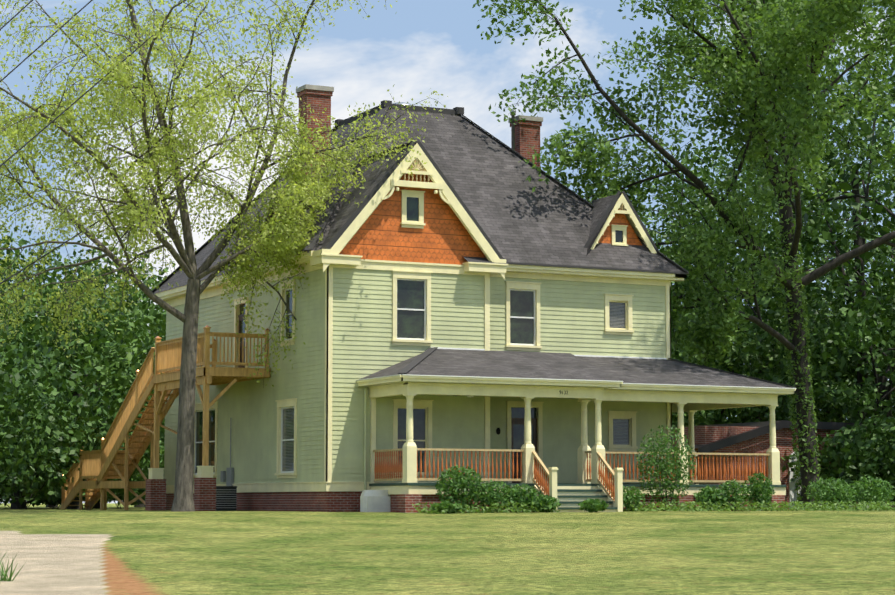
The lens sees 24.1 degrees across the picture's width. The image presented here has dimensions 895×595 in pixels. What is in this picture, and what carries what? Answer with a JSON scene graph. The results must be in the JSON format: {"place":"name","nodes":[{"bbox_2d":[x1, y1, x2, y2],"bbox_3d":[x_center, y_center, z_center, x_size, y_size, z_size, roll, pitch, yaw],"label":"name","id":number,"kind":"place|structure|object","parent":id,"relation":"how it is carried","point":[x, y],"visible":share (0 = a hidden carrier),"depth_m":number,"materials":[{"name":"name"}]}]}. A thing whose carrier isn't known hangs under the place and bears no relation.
{"place":"outdoors","nodes":[
{"label":"outdoors","id":0,"kind":"place"},
{"bbox_2d":[0,0,191,283],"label":"power lines","id":1,"kind":"object","parent":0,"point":[58,115],"visible":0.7,"depth_m":56.21,"materials":[{"name":"black rubber"}]},
{"bbox_2d":[0,503,894,594],"bbox_3d":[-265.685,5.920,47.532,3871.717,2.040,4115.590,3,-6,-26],"label":"ground","id":2,"kind":"structure","parent":0,"point":[112,549],"depth_m":38.58,"materials":[{"name":"green plant"}]},
{"bbox_2d":[0,549,25,581],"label":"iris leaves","id":3,"kind":"object","parent":2,"relation":"on","point":[3,575],"visible":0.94,"depth_m":31.25,"materials":[{"name":"green plant"}]},
{"bbox_2d":[0,495,59,507],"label":"bush","id":4,"kind":"object","parent":2,"relation":"on","point":[58,503],"depth_m":96.11,"materials":[{"name":"green plant"}]},
{"bbox_2d":[0,445,61,503],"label":"bush","id":5,"kind":"object","parent":2,"relation":"on","point":[10,501],"depth_m":86.65,"materials":[{"name":"green plant"}]},
{"bbox_2d":[0,486,84,507],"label":"bush","id":6,"kind":"object","parent":2,"relation":"on","point":[52,503],"depth_m":92.48,"materials":[{"name":"green plant"}]},
{"bbox_2d":[0,315,104,491],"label":"bush","id":7,"kind":"object","parent":2,"relation":"on","point":[9,384],"depth_m":71.26,"materials":[{"name":"green plant"}]},
{"bbox_2d":[0,367,141,508],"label":"bush","id":8,"kind":"object","parent":2,"relation":"on","point":[105,423],"depth_m":76.78,"materials":[{"name":"green plant"}]},
{"bbox_2d":[0,218,147,390],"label":"tree","id":9,"kind":"object","parent":2,"relation":"on","point":[74,254],"visible":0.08,"depth_m":101.55,"materials":[{"name":"green plant"}]},
{"bbox_2d":[27,493,121,507],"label":"bush","id":10,"kind":"object","parent":2,"relation":"on","point":[37,504],"depth_m":101.24,"materials":[{"name":"green plant"}]},
{"bbox_2d":[0,238,161,508],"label":"tree","id":11,"kind":"object","parent":2,"relation":"on","point":[56,263],"depth_m":84.08,"materials":[{"name":"green plant"}]},
{"bbox_2d":[0,406,164,508],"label":"bush","id":12,"kind":"object","parent":2,"relation":"on","point":[146,456],"depth_m":83.09,"materials":[{"name":"green plant"}]},
{"bbox_2d":[0,263,165,508],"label":"tree","id":13,"kind":"object","parent":2,"relation":"on","point":[106,352],"depth_m":80.46,"materials":[{"name":"green plant"}]},
{"bbox_2d":[3,226,175,507],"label":"tree","id":14,"kind":"object","parent":2,"relation":"on","point":[118,294],"depth_m":98.18,"materials":[{"name":"green plant"}]},
{"bbox_2d":[29,239,159,506],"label":"tree","id":15,"kind":"object","parent":2,"relation":"on","point":[59,259],"depth_m":114.20,"materials":[{"name":"green plant"}]},
{"bbox_2d":[33,266,174,506],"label":"tree","id":16,"kind":"object","parent":2,"relation":"on","point":[163,270],"depth_m":119.88,"materials":[{"name":"green plant"}]},
{"bbox_2d":[53,431,164,508],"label":"bush","id":17,"kind":"object","parent":2,"relation":"on","point":[139,490],"depth_m":89.54,"materials":[{"name":"green plant"}]},
{"bbox_2d":[82,267,168,426],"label":"tree","id":18,"kind":"object","parent":2,"relation":"on","point":[156,284],"depth_m":104.42,"materials":[{"name":"green plant"}]},
{"bbox_2d":[60,325,270,510],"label":"deck stair","id":19,"kind":"object","parent":2,"relation":"on","point":[108,460],"visible":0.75,"depth_m":68.18,"materials":[{"name":"brown wood"}]},
{"bbox_2d":[0,0,447,511],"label":"tree","id":20,"kind":"object","parent":2,"relation":"on","point":[283,247],"depth_m":61.00,"materials":[{"name":"green plant"}]},
{"bbox_2d":[216,418,480,512],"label":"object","id":21,"kind":"object","parent":2,"relation":"on","point":[370,500],"visible":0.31,"depth_m":65.09,"materials":[{"name":"grey metal"}]},
{"bbox_2d":[155,251,686,511],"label":"house","id":22,"kind":"structure","parent":2,"relation":"on","point":[297,437],"depth_m":63.99,"materials":[{"name":"wood"}]},
{"bbox_2d":[152,100,688,293],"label":"roof","id":23,"kind":"structure","parent":22,"relation":"on","point":[467,198],"depth_m":65.96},
{"bbox_2d":[296,84,542,184],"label":"chimneys","id":24,"kind":"object","parent":23,"relation":"attached to","point":[525,135],"visible":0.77,"depth_m":69.02,"materials":[{"name":"brick"}]},
{"bbox_2d":[429,501,462,513],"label":"shrub","id":25,"kind":"object","parent":2,"relation":"on","point":[445,504],"depth_m":57.55,"materials":[{"name":"green plant"}]},
{"bbox_2d":[435,465,485,510],"bbox_3d":[0.346,5.350,58.418,1.525,1.396,0.950,3,-6,-26],"label":"shrub","id":26,"kind":"object","parent":2,"relation":"on","point":[458,486],"depth_m":58.28,"materials":[{"name":"green plant"}]},
{"bbox_2d":[411,501,559,513],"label":"plants","id":27,"kind":"object","parent":2,"relation":"on","point":[495,507],"visible":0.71,"depth_m":58.21,"materials":[{"name":"green plant"}]},
{"bbox_2d":[471,479,515,512],"bbox_3d":[1.294,5.586,58.819,1.416,0.998,0.957,3,-6,-26],"label":"shrub","id":28,"kind":"object","parent":2,"relation":"on","point":[497,495],"depth_m":58.63,"materials":[{"name":"green plant"}]},
{"bbox_2d":[506,483,540,509],"bbox_3d":[2.109,5.681,59.239,1.282,0.873,0.874,3,-6,-26],"label":"shrub","id":29,"kind":"object","parent":2,"relation":"on","point":[519,496],"depth_m":59.09,"materials":[{"name":"green plant"}]},
{"bbox_2d":[526,493,560,511],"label":"shrub","id":30,"kind":"object","parent":2,"relation":"on","point":[542,499],"visible":0.79,"depth_m":58.87,"materials":[{"name":"green plant"}]},
{"bbox_2d":[356,347,795,512],"bbox_3d":[2.541,4.536,66.233,14.127,5.324,12.850,3,-6,-26],"label":"porch","id":31,"kind":"object","parent":2,"relation":"on","point":[690,389],"visible":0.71,"depth_m":61.41,"materials":[{"name":"wood"}]},
{"bbox_2d":[578,498,608,511],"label":"shrub","id":32,"kind":"object","parent":2,"relation":"on","point":[598,505],"depth_m":58.86,"materials":[{"name":"green plant"}]},
{"bbox_2d":[610,486,645,510],"bbox_3d":[5.264,5.909,61.421,1.256,0.811,0.857,3,-6,-26],"label":"shrub","id":33,"kind":"object","parent":2,"relation":"on","point":[629,496],"depth_m":61.30,"materials":[{"name":"green plant"}]},
{"bbox_2d":[636,425,695,510],"bbox_3d":[6.468,5.079,62.230,2.052,2.617,1.152,3,-6,-26],"label":"shrub","id":34,"kind":"object","parent":2,"relation":"on","point":[667,469],"depth_m":62.13,"materials":[{"name":"green plant"}]},
{"bbox_2d":[472,0,894,508],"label":"tree","id":35,"kind":"object","parent":2,"relation":"on","point":[799,51],"depth_m":71.54,"materials":[{"name":"green plant"}]},
{"bbox_2d":[581,145,823,419],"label":"tree","id":36,"kind":"object","parent":2,"relation":"on","point":[695,197],"depth_m":97.89,"materials":[{"name":"green plant"}]},
{"bbox_2d":[693,485,728,508],"bbox_3d":[7.871,6.027,62.836,1.189,0.848,0.899,3,-6,-26],"label":"shrub","id":37,"kind":"object","parent":2,"relation":"on","point":[706,494],"depth_m":62.66,"materials":[{"name":"green plant"}]},
{"bbox_2d":[718,479,748,510],"bbox_3d":[8.571,5.967,63.083,1.029,1.009,0.854,3,-6,-26],"label":"shrub","id":38,"kind":"object","parent":2,"relation":"on","point":[740,491],"depth_m":62.93,"materials":[{"name":"green plant"}]},
{"bbox_2d":[671,276,834,427],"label":"tree","id":39,"kind":"object","parent":2,"relation":"on","point":[704,416],"depth_m":88.17,"materials":[{"name":"green plant"}]},
{"bbox_2d":[624,137,889,418],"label":"tree","id":40,"kind":"object","parent":2,"relation":"on","point":[666,210],"depth_m":111.69,"materials":[{"name":"green plant"}]},
{"bbox_2d":[623,500,894,511],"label":"plants","id":41,"kind":"object","parent":2,"relation":"on","point":[822,507],"visible":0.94,"depth_m":62.52,"materials":[{"name":"green plant"}]},
{"bbox_2d":[743,472,774,510],"bbox_3d":[9.429,5.899,63.499,1.069,1.226,0.859,3,-6,-26],"label":"shrub","id":42,"kind":"object","parent":2,"relation":"on","point":[756,487],"depth_m":63.37,"materials":[{"name":"green plant"}]},
{"bbox_2d":[641,12,894,418],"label":"tree","id":43,"kind":"object","parent":2,"relation":"on","point":[844,242],"depth_m":89.35,"materials":[{"name":"green plant"}]},
{"bbox_2d":[643,117,894,321],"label":"tree","id":44,"kind":"object","parent":2,"relation":"on","point":[860,184],"depth_m":115.37,"materials":[{"name":"green plant"}]},
{"bbox_2d":[650,170,894,421],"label":"tree","id":45,"kind":"object","parent":2,"relation":"on","point":[816,226],"depth_m":92.15,"materials":[{"name":"green plant"}]},
{"bbox_2d":[684,298,873,426],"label":"tree","id":46,"kind":"object","parent":2,"relation":"on","point":[727,414],"depth_m":100.30,"materials":[{"name":"green plant"}]},
{"bbox_2d":[672,420,894,508],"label":"brick outbuilding","id":47,"kind":"structure","parent":2,"relation":"on","point":[751,437],"depth_m":80.35,"materials":[{"name":"red brick"}]},
{"bbox_2d":[691,98,894,420],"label":"tree","id":48,"kind":"object","parent":2,"relation":"on","point":[872,191],"depth_m":115.76,"materials":[{"name":"green plant"}]},
{"bbox_2d":[709,280,894,422],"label":"tree","id":49,"kind":"object","parent":2,"relation":"on","point":[849,359],"depth_m":93.58,"materials":[{"name":"green plant"}]},
{"bbox_2d":[720,15,894,387],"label":"tree","id":50,"kind":"object","parent":2,"relation":"on","point":[844,186],"depth_m":87.54,"materials":[{"name":"green plant"}]},
{"bbox_2d":[745,283,894,442],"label":"tree","id":51,"kind":"object","parent":2,"relation":"on","point":[847,394],"depth_m":83.48,"materials":[{"name":"green plant"}]},
{"bbox_2d":[749,24,894,348],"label":"tree","id":52,"kind":"object","parent":2,"relation":"on","point":[882,162],"depth_m":99.10,"materials":[{"name":"green plant"}]},
{"bbox_2d":[806,477,856,510],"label":"shrub","id":53,"kind":"object","parent":2,"relation":"on","point":[829,495],"depth_m":65.60,"materials":[{"name":"green plant"}]},
{"bbox_2d":[779,257,894,422],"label":"tree","id":54,"kind":"object","parent":2,"relation":"on","point":[872,270],"visible":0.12,"depth_m":92.54,"materials":[{"name":"green plant"}]},
{"bbox_2d":[781,426,894,502],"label":"bush","id":55,"kind":"object","parent":2,"relation":"on","point":[823,469],"visible":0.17,"depth_m":79.61,"materials":[{"name":"green plant"}]},
{"bbox_2d":[797,169,894,369],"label":"tree","id":56,"kind":"object","parent":2,"relation":"on","point":[886,222],"depth_m":93.12,"materials":[{"name":"green plant"}]},
{"bbox_2d":[820,414,894,502],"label":"bush","id":57,"kind":"object","parent":2,"relation":"on","point":[877,435],"visible":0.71,"depth_m":78.07,"materials":[{"name":"green plant"}]},
{"bbox_2d":[847,476,894,507],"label":"shrub","id":58,"kind":"object","parent":2,"relation":"on","point":[873,492],"depth_m":67.44,"materials":[{"name":"green plant"}]},
{"bbox_2d":[0,0,894,502],"label":"sky","id":59,"kind":"structure","parent":0,"point":[437,45],"materials":[{"name":"blue"}]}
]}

